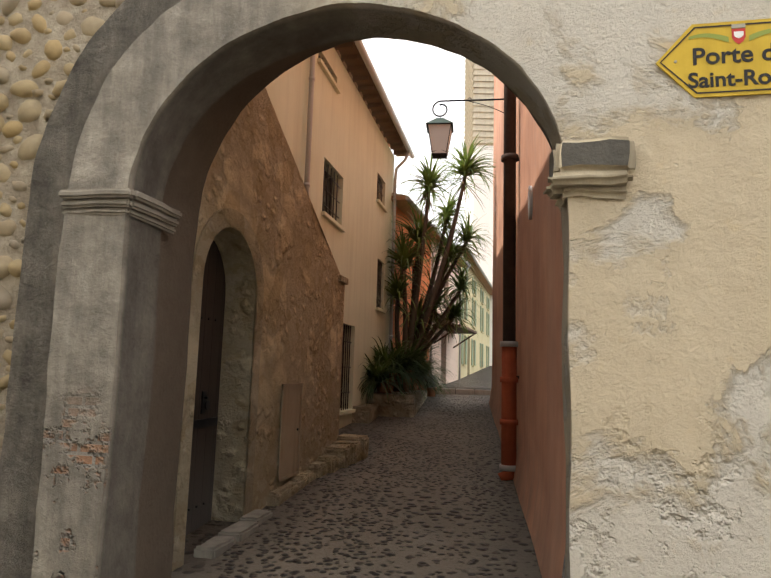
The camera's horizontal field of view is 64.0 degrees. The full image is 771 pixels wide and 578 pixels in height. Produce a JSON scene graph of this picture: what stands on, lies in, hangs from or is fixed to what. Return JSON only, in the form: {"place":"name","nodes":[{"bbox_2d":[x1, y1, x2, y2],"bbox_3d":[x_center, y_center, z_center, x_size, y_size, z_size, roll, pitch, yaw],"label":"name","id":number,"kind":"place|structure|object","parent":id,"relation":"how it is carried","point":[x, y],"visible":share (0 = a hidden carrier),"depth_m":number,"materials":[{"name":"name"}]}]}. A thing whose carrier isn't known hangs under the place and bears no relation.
{"place":"outdoors","nodes":[
{"label":"outdoors","id":0,"kind":"place"},
{"bbox_2d":[171,366,564,577],"bbox_3d":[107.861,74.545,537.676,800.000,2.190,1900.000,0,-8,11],"label":"cobbled lane","id":1,"kind":"structure","parent":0,"point":[425,491],"depth_m":6.26,"materials":[{"name":"grey stone"}]},
{"bbox_2d":[193,509,272,558],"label":"door threshold stones","id":2,"kind":"object","parent":1,"relation":"on","point":[240,530],"depth_m":5.46,"materials":[{"name":"stone"}]},
{"bbox_2d":[172,88,348,570],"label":"buttress wall with arched door","id":3,"kind":"structure","parent":1,"relation":"on","point":[261,411],"depth_m":6.29,"materials":[{"name":"brown stone"}]},
{"bbox_2d":[267,434,368,505],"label":"buttress footing stones","id":4,"kind":"object","parent":1,"relation":"on","point":[344,450],"visible":0.6,"depth_m":8.30,"materials":[{"name":"brown stone"}]},
{"bbox_2d":[265,40,414,428],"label":"building","id":5,"kind":"structure","parent":1,"relation":"on","point":[341,127],"depth_m":13.00,"materials":[{"name":"beige paint"}]},
{"bbox_2d":[0,0,770,577],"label":"archway wall","id":6,"kind":"structure","parent":1,"relation":"on","point":[666,348],"depth_m":3.69,"materials":[{"name":"paint"}]},
{"bbox_2d":[0,0,124,447],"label":"river cobbles","id":7,"kind":"object","parent":6,"relation":"attached to","point":[29,110],"visible":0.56,"depth_m":4.32,"materials":[{"name":"beige stone"}]},
{"bbox_2d":[58,188,181,234],"bbox_3d":[-1.791,-0.520,4.212,0.548,0.173,0.645,0,-8,11],"label":"impost","id":8,"kind":"object","parent":6,"relation":"attached to","point":[116,201],"visible":1,"depth_m":3.97,"materials":[{"name":"grey stone"}]},
{"bbox_2d":[543,136,635,211],"bbox_3d":[1.135,-0.648,3.459,0.474,0.356,0.376,0,-8,11],"label":"impost","id":9,"kind":"object","parent":6,"relation":"attached to","point":[577,167],"visible":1,"depth_m":3.33,"materials":[{"name":"stone"}]},
{"bbox_2d":[656,18,770,97],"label":"street sign","id":10,"kind":"object","parent":6,"relation":"attached to","point":[720,59],"visible":1,"depth_m":3.31,"materials":[{"name":"yellow metal"}]},
{"bbox_2d":[352,390,426,422],"bbox_3d":[-0.050,3.074,15.955,2.118,0.851,6.118,0,-8,11],"label":"stone planter","id":11,"kind":"object","parent":1,"relation":"on","point":[400,406],"visible":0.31,"depth_m":14.12,"materials":[{"name":"grey stone"}]},
{"bbox_2d":[357,330,455,405],"bbox_3d":[0.475,2.127,16.787,3.252,1.948,7.257,0,-8,11],"label":"bush","id":12,"kind":"object","parent":11,"relation":"on","point":[397,361],"visible":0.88,"depth_m":15.10,"materials":[{"name":"green plant"}]},
{"bbox_2d":[377,130,495,369],"bbox_3d":[1.278,-0.868,17.227,4.117,6.770,3.502,3,-8,-9],"label":"tall yucca clump","id":13,"kind":"object","parent":11,"relation":"on","point":[415,322],"visible":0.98,"depth_m":16.98,"materials":[{"name":"green plant"}]},
{"bbox_2d":[376,371,436,396],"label":"plants","id":14,"kind":"object","parent":1,"relation":"on","point":[381,389],"visible":0.27,"depth_m":16.22,"materials":[{"name":"green plant"}]},
{"bbox_2d":[429,238,476,383],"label":"building","id":15,"kind":"structure","parent":1,"relation":"on","point":[452,348],"depth_m":25.08,"materials":[{"name":"white paint"}]},
{"bbox_2d":[437,387,490,394],"bbox_3d":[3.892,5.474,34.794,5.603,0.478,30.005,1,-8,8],"label":"stone step","id":16,"kind":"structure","parent":1,"relation":"on","point":[469,391],"depth_m":20.03,"materials":[{"name":"stone"}]},
{"bbox_2d":[458,250,491,378],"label":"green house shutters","id":17,"kind":"object","parent":1,"relation":"on","point":[475,353],"visible":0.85,"depth_m":33.68,"materials":[{"name":"paint"}]},
{"bbox_2d":[464,58,493,365],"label":"building","id":18,"kind":"structure","parent":1,"relation":"on","point":[479,82],"depth_m":43.44,"materials":[{"name":"beige paint"}]},
{"bbox_2d":[489,76,565,577],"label":"salmon house","id":19,"kind":"structure","parent":1,"relation":"on","point":[539,479],"depth_m":6.14,"materials":[{"name":"pink paint"}]},
{"bbox_2d":[426,97,503,158],"bbox_3d":[1.619,-3.312,12.632,1.603,1.301,0.590,0,-8,11],"label":"street lantern","id":20,"kind":"object","parent":19,"relation":"attached to","point":[440,131],"visible":1,"depth_m":12.53,"materials":[{"name":"black metal"}]},
{"bbox_2d":[498,85,518,479],"bbox_3d":[1.778,-3.436,8.805,0.281,12.066,0.240,0,-8,11],"label":"downpipe","id":21,"kind":"object","parent":19,"relation":"attached to","point":[509,378],"visible":0.88,"depth_m":8.27,"materials":[{"name":"brown metal"}]},
{"bbox_2d":[528,186,532,219],"bbox_3d":[1.585,-0.946,6.765,0.032,0.380,0.220,1,-8,8],"label":"oval plaque","id":22,"kind":"object","parent":19,"relation":"attached to","point":[530,200],"visible":0.96,"depth_m":6.69,"materials":[{"name":"grey"}]},
{"bbox_2d":[362,38,465,247],"bbox_3d":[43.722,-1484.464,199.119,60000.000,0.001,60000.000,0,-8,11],"label":"sky","id":23,"kind":"structure","parent":0,"point":[418,80],"depth_m":3371.01,"materials":[{"name":"white"}]},
{"bbox_2d":[391,193,440,373],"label":"orange house","id":24,"kind":"structure","parent":0,"point":[402,200],"depth_m":18.55,"materials":[{"name":"orange paint"}]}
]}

